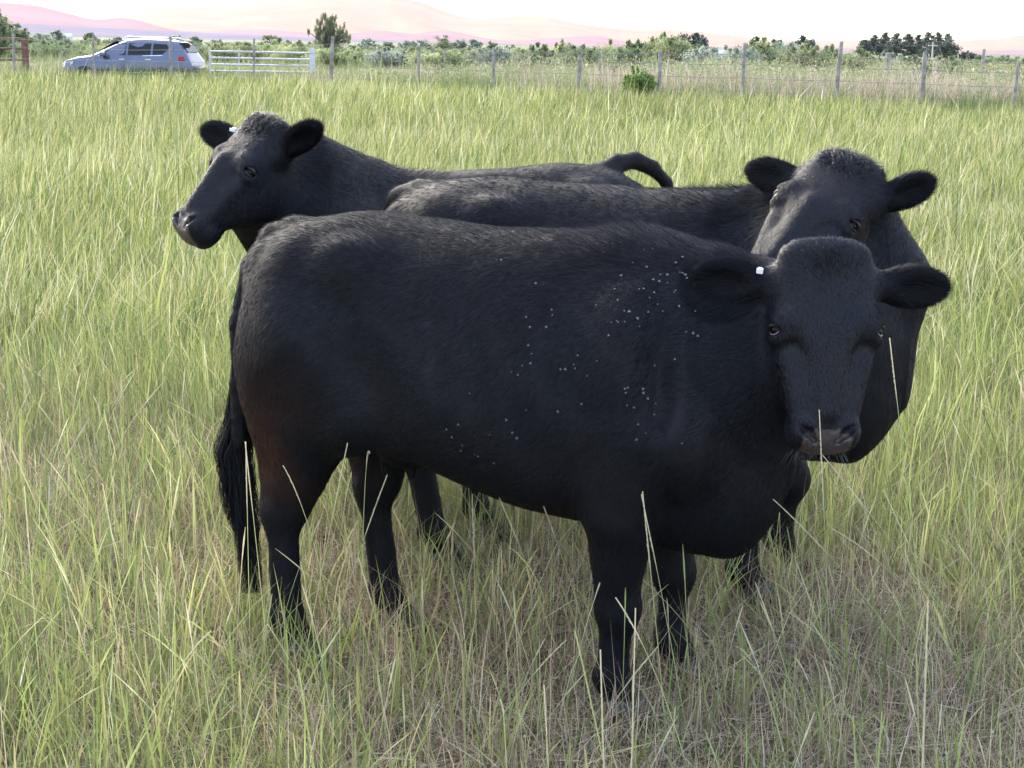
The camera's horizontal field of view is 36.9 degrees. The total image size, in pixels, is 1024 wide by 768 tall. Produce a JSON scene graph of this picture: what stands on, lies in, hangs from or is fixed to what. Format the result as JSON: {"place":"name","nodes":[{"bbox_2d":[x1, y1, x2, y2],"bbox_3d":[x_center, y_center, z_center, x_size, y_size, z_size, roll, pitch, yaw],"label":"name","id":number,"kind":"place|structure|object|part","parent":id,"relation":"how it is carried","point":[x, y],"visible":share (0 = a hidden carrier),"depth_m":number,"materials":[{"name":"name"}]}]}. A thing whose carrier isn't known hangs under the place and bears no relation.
{"place":"outdoors","nodes":[
{"label":"outdoors","id":0,"kind":"place"},
{"bbox_2d":[0,36,1023,767],"bbox_3d":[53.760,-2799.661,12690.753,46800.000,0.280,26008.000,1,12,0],"label":"ground","id":1,"kind":"structure","parent":0,"point":[720,672],"depth_m":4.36,"materials":[{"name":"green plant"}]},
{"bbox_2d":[0,9,16,62],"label":"leaning tree","id":2,"kind":"object","parent":1,"relation":"on","point":[5,26],"visible":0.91,"depth_m":64.32,"materials":[{"name":"green plant"}]},
{"bbox_2d":[0,37,28,69],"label":"corral fence","id":3,"kind":"object","parent":1,"relation":"on","point":[24,50],"visible":0.75,"depth_m":52.77,"materials":[{"name":"wood"}]},
{"bbox_2d":[3,22,36,43],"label":"distant tree","id":4,"kind":"object","parent":1,"relation":"on","point":[19,33],"visible":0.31,"depth_m":117.02,"materials":[{"name":"green plant"}]},
{"bbox_2d":[1,41,46,60],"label":"shrub","id":5,"kind":"object","parent":1,"relation":"on","point":[32,48],"visible":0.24,"depth_m":82.08,"materials":[{"name":"green plant"}]},
{"bbox_2d":[32,32,50,40],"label":"distant tree","id":6,"kind":"object","parent":1,"relation":"on","point":[39,36],"visible":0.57,"depth_m":224.24,"materials":[{"name":"green plant"}]},
{"bbox_2d":[16,40,87,59],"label":"shrub","id":7,"kind":"object","parent":1,"relation":"on","point":[55,47],"visible":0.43,"depth_m":87.53,"materials":[{"name":"green plant"}]},
{"bbox_2d":[49,29,66,41],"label":"distant tree","id":8,"kind":"object","parent":1,"relation":"on","point":[58,35],"visible":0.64,"depth_m":234.04,"materials":[{"name":"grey plant"}]},
{"bbox_2d":[37,38,91,58],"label":"shrub","id":9,"kind":"object","parent":1,"relation":"on","point":[78,46],"visible":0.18,"depth_m":93.34,"materials":[{"name":"green plant"}]},
{"bbox_2d":[65,33,72,39],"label":"farm building","id":10,"kind":"structure","parent":1,"relation":"on","point":[69,36],"depth_m":409.79,"materials":[{"name":"grey"}]},
{"bbox_2d":[83,32,96,39],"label":"distant tree","id":11,"kind":"object","parent":1,"relation":"on","point":[86,36],"visible":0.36,"depth_m":195.10,"materials":[{"name":"green plant"}]},
{"bbox_2d":[72,38,110,46],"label":"distant bush","id":12,"kind":"object","parent":1,"relation":"on","point":[85,43],"visible":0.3,"depth_m":159.47,"materials":[{"name":"green plant"}]},
{"bbox_2d":[75,40,109,55],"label":"shrub","id":13,"kind":"object","parent":1,"relation":"on","point":[99,47],"visible":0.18,"depth_m":89.47,"materials":[{"name":"green plant"}]},
{"bbox_2d":[63,36,205,75],"bbox_3d":[-12.715,-10.806,51.663,4.493,1.736,2.240,2,13,6],"label":"parked car","id":14,"kind":"object","parent":1,"relation":"on","point":[152,49],"visible":0.45,"depth_m":50.78,"materials":[{"name":"silver paint"}]},
{"bbox_3d":[-13.197,-11.091,50.865,0.883,0.390,0.259,2,13,6],"label":"side window","id":15,"kind":"part","parent":14,"relation":"part of","materials":[{"name":"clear glass"}]},
{"bbox_3d":[-12.302,-11.060,50.754,0.770,0.390,0.220,2,13,6],"label":"side window","id":16,"kind":"part","parent":14,"relation":"part of","materials":[{"name":"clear glass"}]},
{"bbox_3d":[-11.573,-11.039,50.679,0.545,0.370,0.212,2,13,6],"label":"side window","id":17,"kind":"part","parent":14,"relation":"part of","materials":[{"name":"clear glass"}]},
{"bbox_3d":[-10.749,-11.213,51.363,0.177,0.257,1.120,2,13,6],"label":"rear window","id":18,"kind":"part","parent":14,"relation":"part of","materials":[{"name":"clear glass"}]},
{"bbox_2d":[171,35,180,39],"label":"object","id":19,"kind":"object","parent":1,"relation":"on","point":[175,36],"visible":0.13,"depth_m":214.58,"materials":[{"name":"green"}]},
{"bbox_2d":[189,36,202,43],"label":"distant tree","id":20,"kind":"object","parent":1,"relation":"on","point":[196,38],"visible":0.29,"depth_m":214.58,"materials":[{"name":"green plant"}]},
{"bbox_2d":[188,40,206,45],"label":"distant bush","id":21,"kind":"object","parent":1,"relation":"on","point":[195,43],"visible":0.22,"depth_m":171.29,"materials":[{"name":"green plant"}]},
{"bbox_2d":[195,43,231,49],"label":"distant bush","id":22,"kind":"object","parent":1,"relation":"on","point":[204,46],"visible":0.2,"depth_m":165.59,"materials":[{"name":"green plant"}]},
{"bbox_2d":[198,43,245,63],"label":"shrub","id":23,"kind":"object","parent":1,"relation":"on","point":[217,46],"visible":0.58,"depth_m":81.85,"materials":[{"name":"green plant"}]},
{"bbox_2d":[216,41,252,47],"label":"distant bush","id":24,"kind":"object","parent":1,"relation":"on","point":[235,44],"visible":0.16,"depth_m":189.84,"materials":[{"name":"green plant"}]},
{"bbox_2d":[227,41,274,63],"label":"shrub","id":25,"kind":"object","parent":1,"relation":"on","point":[249,48],"visible":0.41,"depth_m":83.77,"materials":[{"name":"green plant"}]},
{"bbox_2d":[209,48,314,78],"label":"pipe gate","id":26,"kind":"structure","parent":1,"relation":"on","point":[311,59],"depth_m":49.85,"materials":[{"name":"white metal"}]},
{"bbox_2d":[246,39,288,63],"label":"shrub","id":27,"kind":"object","parent":1,"relation":"on","point":[266,46],"visible":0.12,"depth_m":87.73,"materials":[{"name":"green plant"}]},
{"bbox_2d":[262,34,282,43],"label":"distant tree","id":28,"kind":"object","parent":1,"relation":"on","point":[268,37],"visible":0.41,"depth_m":224.20,"materials":[{"name":"green plant"}]},
{"bbox_2d":[268,39,318,64],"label":"shrub","id":29,"kind":"object","parent":1,"relation":"on","point":[299,45],"visible":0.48,"depth_m":81.86,"materials":[{"name":"green plant"}]},
{"bbox_2d":[307,12,350,50],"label":"round tree","id":30,"kind":"object","parent":1,"relation":"on","point":[325,33],"visible":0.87,"depth_m":136.20,"materials":[{"name":"green plant"}]},
{"bbox_2d":[296,45,366,70],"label":"shrub","id":31,"kind":"object","parent":1,"relation":"on","point":[338,55],"visible":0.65,"depth_m":73.01,"materials":[{"name":"green plant"}]},
{"bbox_2d":[341,43,375,51],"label":"distant bush","id":32,"kind":"object","parent":1,"relation":"on","point":[358,45],"visible":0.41,"depth_m":163.91,"materials":[{"name":"green plant"}]},
{"bbox_2d":[342,46,376,67],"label":"shrub","id":33,"kind":"object","parent":1,"relation":"on","point":[361,53],"visible":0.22,"depth_m":77.97,"materials":[{"name":"green plant"}]},
{"bbox_2d":[360,38,378,46],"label":"distant tree","id":34,"kind":"object","parent":1,"relation":"on","point":[367,41],"visible":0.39,"depth_m":224.29,"materials":[{"name":"green plant"}]},
{"bbox_2d":[362,46,393,51],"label":"distant bush","id":35,"kind":"object","parent":1,"relation":"on","point":[378,48],"visible":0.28,"depth_m":161.99,"materials":[{"name":"green plant"}]},
{"bbox_2d":[378,41,394,47],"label":"distant tree","id":36,"kind":"object","parent":1,"relation":"on","point":[387,43],"visible":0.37,"depth_m":195.06,"materials":[{"name":"green plant"}]},
{"bbox_2d":[362,46,415,69],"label":"shrub","id":37,"kind":"object","parent":1,"relation":"on","point":[386,56],"visible":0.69,"depth_m":70.02,"materials":[{"name":"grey plant"}]},
{"bbox_2d":[397,40,415,48],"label":"distant tree","id":38,"kind":"object","parent":1,"relation":"on","point":[412,42],"visible":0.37,"depth_m":204.33,"materials":[{"name":"green plant"}]},
{"bbox_2d":[391,42,434,53],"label":"distant bush","id":39,"kind":"object","parent":1,"relation":"on","point":[405,46],"visible":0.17,"depth_m":148.21,"materials":[{"name":"green plant"}]},
{"bbox_2d":[404,46,435,64],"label":"shrub","id":40,"kind":"object","parent":1,"relation":"on","point":[409,51],"visible":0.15,"depth_m":75.76,"materials":[{"name":"green plant"}]},
{"bbox_2d":[417,39,428,47],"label":"distant tree","id":41,"kind":"object","parent":1,"relation":"on","point":[422,43],"visible":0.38,"depth_m":234.19,"materials":[{"name":"green plant"}]},
{"bbox_2d":[172,108,673,514],"bbox_3d":[-0.252,-0.322,5.994,2.399,1.536,0.766,-9,16,-39],"label":"cow","id":42,"kind":"object","parent":1,"relation":"on","point":[266,168],"visible":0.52,"depth_m":5.21},
{"bbox_2d":[422,46,441,52],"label":"distant bush","id":43,"kind":"object","parent":1,"relation":"on","point":[429,48],"visible":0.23,"depth_m":153.02,"materials":[{"name":"green plant"}]},
{"bbox_2d":[403,47,474,72],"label":"shrub","id":44,"kind":"object","parent":1,"relation":"on","point":[454,58],"visible":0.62,"depth_m":68.06,"materials":[{"name":"green plant"}]},
{"bbox_2d":[425,35,456,49],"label":"distant tree","id":45,"kind":"object","parent":1,"relation":"on","point":[442,43],"visible":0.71,"depth_m":223.87,"materials":[{"name":"green plant"}]},
{"bbox_2d":[443,47,466,51],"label":"distant bush","id":46,"kind":"object","parent":1,"relation":"on","point":[452,50],"visible":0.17,"depth_m":175.48,"materials":[{"name":"green plant"}]},
{"bbox_2d":[451,38,470,48],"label":"distant tree","id":47,"kind":"object","parent":1,"relation":"on","point":[461,44],"visible":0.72,"depth_m":224.30,"materials":[{"name":"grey plant"}]},
{"bbox_2d":[453,47,485,71],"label":"shrub","id":48,"kind":"object","parent":1,"relation":"on","point":[468,50],"visible":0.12,"depth_m":73.99,"materials":[{"name":"green plant"}]},
{"bbox_2d":[466,39,482,48],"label":"distant tree","id":49,"kind":"object","parent":1,"relation":"on","point":[476,43],"visible":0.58,"depth_m":204.73,"materials":[{"name":"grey plant"}]},
{"bbox_2d":[466,45,490,51],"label":"distant bush","id":50,"kind":"object","parent":1,"relation":"on","point":[486,49],"visible":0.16,"depth_m":162.15,"materials":[{"name":"green plant"}]},
{"bbox_2d":[486,41,497,48],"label":"distant tree","id":51,"kind":"object","parent":1,"relation":"on","point":[491,45],"visible":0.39,"depth_m":194.91,"materials":[{"name":"green plant"}]},
{"bbox_2d":[466,45,520,71],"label":"shrub","id":52,"kind":"object","parent":1,"relation":"on","point":[501,54],"visible":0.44,"depth_m":68.14,"materials":[{"name":"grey plant"}]},
{"bbox_2d":[0,271,1023,767],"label":"dry grass","id":53,"kind":"structure","parent":1,"relation":"on","point":[758,703],"depth_m":4.38,"materials":[{"name":"beige plant"}]},
{"bbox_2d":[0,33,1023,107],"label":"wire fence","id":54,"kind":"object","parent":1,"relation":"on","point":[838,67],"visible":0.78,"depth_m":43.15,"materials":[{"name":"grey metal"}]},
{"bbox_2d":[0,38,1023,113],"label":"weeds","id":55,"kind":"object","parent":1,"relation":"on","point":[1003,85],"visible":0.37,"depth_m":45.21,"materials":[{"name":"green plant"}]},
{"bbox_2d":[503,44,528,67],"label":"shrub","id":56,"kind":"object","parent":1,"relation":"on","point":[517,48],"visible":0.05,"depth_m":72.15,"materials":[{"name":"green plant"}]},
{"bbox_2d":[513,52,532,85],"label":"dead weed","id":57,"kind":"object","parent":1,"relation":"on","point":[522,68],"visible":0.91,"depth_m":44.79,"materials":[{"name":"beige plant"}]},
{"bbox_2d":[507,42,559,77],"bbox_3d":[1.068,-13.508,64.447,2.731,1.695,2.451,7,14,24],"label":"shrub","id":58,"kind":"object","parent":1,"relation":"on","point":[539,49],"visible":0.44,"depth_m":64.19,"materials":[{"name":"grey plant"}]},
{"bbox_2d":[553,38,580,66],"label":"shrub","id":59,"kind":"object","parent":1,"relation":"on","point":[561,45],"visible":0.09,"depth_m":68.01,"materials":[{"name":"green plant"}]},
{"bbox_2d":[552,44,607,75],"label":"shrub","id":60,"kind":"object","parent":1,"relation":"on","point":[575,51],"visible":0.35,"depth_m":62.24,"materials":[{"name":"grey plant"}]},
{"bbox_2d":[213,210,953,732],"bbox_3d":[0.104,0.189,4.190,2.064,1.328,0.713,6,13,21],"label":"cow","id":61,"kind":"object","parent":1,"relation":"on","point":[397,344],"visible":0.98,"depth_m":3.88},
{"bbox_2d":[586,39,619,55],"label":"shrub","id":62,"kind":"object","parent":1,"relation":"on","point":[610,42],"visible":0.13,"depth_m":64.26,"materials":[{"name":"green plant"}]},
{"bbox_2d":[596,39,662,74],"bbox_3d":[4.554,-12.719,60.776,2.736,1.856,2.218,-3,13,-19],"label":"shrub","id":63,"kind":"object","parent":1,"relation":"on","point":[622,50],"visible":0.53,"depth_m":60.38,"materials":[{"name":"green plant"}]},
{"bbox_2d":[619,64,657,95],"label":"shrub","id":64,"kind":"object","parent":1,"relation":"on","point":[640,78],"visible":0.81,"depth_m":41.78,"materials":[{"name":"green plant"}]},
{"bbox_2d":[634,35,662,64],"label":"shrub","id":65,"kind":"object","parent":1,"relation":"on","point":[646,46],"visible":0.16,"depth_m":64.16,"materials":[{"name":"green plant"}]},
{"bbox_2d":[380,144,940,611],"bbox_3d":[0.389,-0.065,4.991,1.856,1.489,0.887,4,13,15],"label":"cow","id":66,"kind":"object","parent":1,"relation":"on","point":[772,206],"visible":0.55,"depth_m":4.77},
{"bbox_2d":[647,31,687,75],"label":"shrub","id":67,"kind":"object","parent":1,"relation":"on","point":[661,35],"visible":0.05,"depth_m":68.33,"materials":[{"name":"green plant"}]},
{"bbox_2d":[643,35,711,72],"bbox_3d":[6.764,-13.183,62.593,3.171,2.095,2.525,7,14,25],"label":"shrub","id":68,"kind":"object","parent":1,"relation":"on","point":[678,46],"visible":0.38,"depth_m":62.30,"materials":[{"name":"green plant"}]},
{"bbox_2d":[678,32,709,48],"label":"dark tree","id":69,"kind":"object","parent":1,"relation":"on","point":[696,37],"visible":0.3,"depth_m":117.03,"materials":[{"name":"green plant"}]},
{"bbox_2d":[378,49,1023,83],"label":"wire fence","id":70,"kind":"object","parent":1,"relation":"on","point":[887,58],"visible":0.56,"depth_m":49.90,"materials":[{"name":"grey metal"}]},
{"bbox_2d":[670,44,745,75],"bbox_3d":[7.689,-12.511,60.534,2.997,1.725,2.997,10,15,36],"label":"shrub","id":71,"kind":"object","parent":1,"relation":"on","point":[701,50],"visible":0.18,"depth_m":60.27,"materials":[{"name":"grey plant"}]},
{"bbox_2d":[714,42,768,78],"bbox_3d":[9.056,-13.035,62.768,2.940,1.858,2.745,1,12,0],"label":"shrub","id":72,"kind":"object","parent":1,"relation":"on","point":[752,56],"visible":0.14,"depth_m":62.33,"materials":[{"name":"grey plant"}]},
{"bbox_2d":[744,36,764,48],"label":"dark tree","id":73,"kind":"object","parent":1,"relation":"on","point":[756,38],"visible":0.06,"depth_m":121.90,"materials":[{"name":"green plant"}]},
{"bbox_2d":[726,35,794,81],"bbox_3d":[10.617,-13.511,64.332,3.514,2.172,3.287,1,12,0],"label":"shrub","id":74,"kind":"object","parent":1,"relation":"on","point":[765,49],"visible":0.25,"depth_m":64.31,"materials":[{"name":"green plant"}]},
{"bbox_2d":[771,38,785,45],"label":"dark tree","id":75,"kind":"object","parent":1,"relation":"on","point":[773,41],"visible":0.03,"depth_m":125.81,"materials":[{"name":"green plant"}]},
{"bbox_2d":[770,40,804,71],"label":"shrub","id":76,"kind":"object","parent":1,"relation":"on","point":[779,45],"visible":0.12,"depth_m":68.17,"materials":[{"name":"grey plant"}]},
{"bbox_2d":[767,39,835,79],"bbox_3d":[11.900,-13.068,62.671,2.956,2.088,2.501,8,14,28],"label":"shrub","id":77,"kind":"object","parent":1,"relation":"on","point":[808,49],"visible":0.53,"depth_m":62.30,"materials":[{"name":"green plant"}]},
{"bbox_2d":[794,33,815,49],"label":"dark tree","id":78,"kind":"object","parent":1,"relation":"on","point":[802,38],"visible":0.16,"depth_m":129.55,"materials":[{"name":"green plant"}]},
{"bbox_2d":[816,43,858,75],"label":"shrub","id":79,"kind":"object","parent":1,"relation":"on","point":[830,49],"visible":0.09,"depth_m":66.22,"materials":[{"name":"green plant"}]},
{"bbox_2d":[822,46,899,81],"bbox_3d":[14.063,-12.865,62.641,3.409,1.769,2.610,9,15,31],"label":"shrub","id":80,"kind":"object","parent":1,"relation":"on","point":[867,54],"visible":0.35,"depth_m":62.28,"materials":[{"name":"green plant"}]},
{"bbox_2d":[854,39,880,56],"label":"windbreak tree","id":81,"kind":"object","parent":1,"relation":"on","point":[865,46],"visible":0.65,"depth_m":255.01,"materials":[{"name":"green plant"}]},
{"bbox_2d":[869,34,886,54],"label":"windbreak tree","id":82,"kind":"object","parent":1,"relation":"on","point":[874,41],"visible":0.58,"depth_m":260.05,"materials":[{"name":"green plant"}]},
{"bbox_2d":[877,32,892,55],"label":"windbreak tree","id":83,"kind":"object","parent":1,"relation":"on","point":[885,37],"visible":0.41,"depth_m":264.65,"materials":[{"name":"green plant"}]},
{"bbox_2d":[862,51,907,77],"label":"shrub","id":84,"kind":"object","parent":1,"relation":"on","point":[892,54],"visible":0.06,"depth_m":66.28,"materials":[{"name":"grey plant"}]},
{"bbox_2d":[881,33,908,61],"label":"windbreak tree","id":85,"kind":"object","parent":1,"relation":"on","point":[896,41],"visible":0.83,"depth_m":254.94,"materials":[{"name":"green plant"}]},
{"bbox_2d":[892,57,907,98],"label":"dead weed","id":86,"kind":"object","parent":1,"relation":"on","point":[900,67],"visible":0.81,"depth_m":41.13,"materials":[{"name":"beige plant"}]},
{"bbox_2d":[899,33,919,56],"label":"windbreak tree","id":87,"kind":"object","parent":1,"relation":"on","point":[910,42],"visible":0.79,"depth_m":259.91,"materials":[{"name":"green plant"}]},
{"bbox_2d":[913,34,925,56],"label":"windbreak tree","id":88,"kind":"object","parent":1,"relation":"on","point":[917,38],"visible":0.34,"depth_m":264.66,"materials":[{"name":"green plant"}]},
{"bbox_2d":[889,55,951,82],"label":"shrub","id":89,"kind":"object","parent":1,"relation":"on","point":[914,57],"visible":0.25,"depth_m":62.33,"materials":[{"name":"green plant"}]},
{"bbox_2d":[914,31,936,57],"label":"windbreak tree","id":90,"kind":"object","parent":1,"relation":"on","point":[927,37],"visible":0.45,"depth_m":255.07,"materials":[{"name":"green plant"}]},
{"bbox_2d":[919,54,941,98],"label":"dead weed","id":91,"kind":"object","parent":1,"relation":"on","point":[933,76],"visible":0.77,"depth_m":40.03,"materials":[{"name":"beige plant"}]},
{"bbox_2d":[928,42,937,61],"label":"utility pole","id":92,"kind":"object","parent":1,"relation":"on","point":[932,45],"visible":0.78,"depth_m":229.25,"materials":[{"name":"grey wood"}]},
{"bbox_2d":[934,31,949,61],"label":"windbreak tree","id":93,"kind":"object","parent":1,"relation":"on","point":[938,35],"visible":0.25,"depth_m":259.77,"materials":[{"name":"green plant"}]},
{"bbox_2d":[926,36,962,61],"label":"round tree","id":94,"kind":"object","parent":1,"relation":"on","point":[946,51],"visible":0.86,"depth_m":243.62,"materials":[{"name":"green plant"}]},
{"bbox_2d":[926,55,973,83],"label":"shrub","id":95,"kind":"object","parent":1,"relation":"on","point":[939,57],"visible":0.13,"depth_m":64.28,"materials":[{"name":"green plant"}]},
{"bbox_2d":[942,33,959,58],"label":"windbreak tree","id":96,"kind":"object","parent":1,"relation":"on","point":[948,35],"visible":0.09,"depth_m":264.83,"materials":[{"name":"green plant"}]},
{"bbox_2d":[955,50,976,60],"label":"tree","id":97,"kind":"object","parent":1,"relation":"on","point":[970,55],"visible":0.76,"depth_m":243.69,"materials":[{"name":"green plant"}]},
{"bbox_2d":[942,54,997,80],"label":"shrub","id":98,"kind":"object","parent":1,"relation":"on","point":[977,57],"visible":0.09,"depth_m":62.41,"materials":[{"name":"green plant"}]},
{"bbox_2d":[972,55,993,61],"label":"distant bush","id":99,"kind":"object","parent":1,"relation":"on","point":[990,56],"visible":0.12,"depth_m":173.43,"materials":[{"name":"green plant"}]},
{"bbox_2d":[966,58,1023,85],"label":"shrub","id":100,"kind":"object","parent":1,"relation":"on","point":[1000,65],"visible":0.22,"depth_m":60.60,"materials":[{"name":"green plant"}]},
{"bbox_2d":[991,55,1020,63],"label":"distant bush","id":101,"kind":"object","parent":1,"relation":"on","point":[1003,57],"visible":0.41,"depth_m":163.99,"materials":[{"name":"green plant"}]},
{"bbox_2d":[0,3,1023,53],"bbox_3d":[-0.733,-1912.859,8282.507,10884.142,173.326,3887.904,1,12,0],"label":"hills","id":102,"kind":"structure","parent":0,"point":[15,13],"depth_m":7712.37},
{"bbox_2d":[0,0,1023,40],"label":"sky","id":103,"kind":"structure","parent":0,"point":[787,20],"materials":[{"name":"white"}]},
{"bbox_2d":[11,24,1023,54],"bbox_3d":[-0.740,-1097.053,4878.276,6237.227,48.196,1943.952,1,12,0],"label":"foothills","id":104,"kind":"structure","parent":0,"point":[33,29],"depth_m":4511.72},
{"bbox_2d":[115,0,1023,50],"bbox_3d":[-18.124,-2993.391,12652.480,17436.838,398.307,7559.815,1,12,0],"label":"mountain","id":105,"kind":"structure","parent":0,"point":[407,16],"depth_m":11269.07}
]}

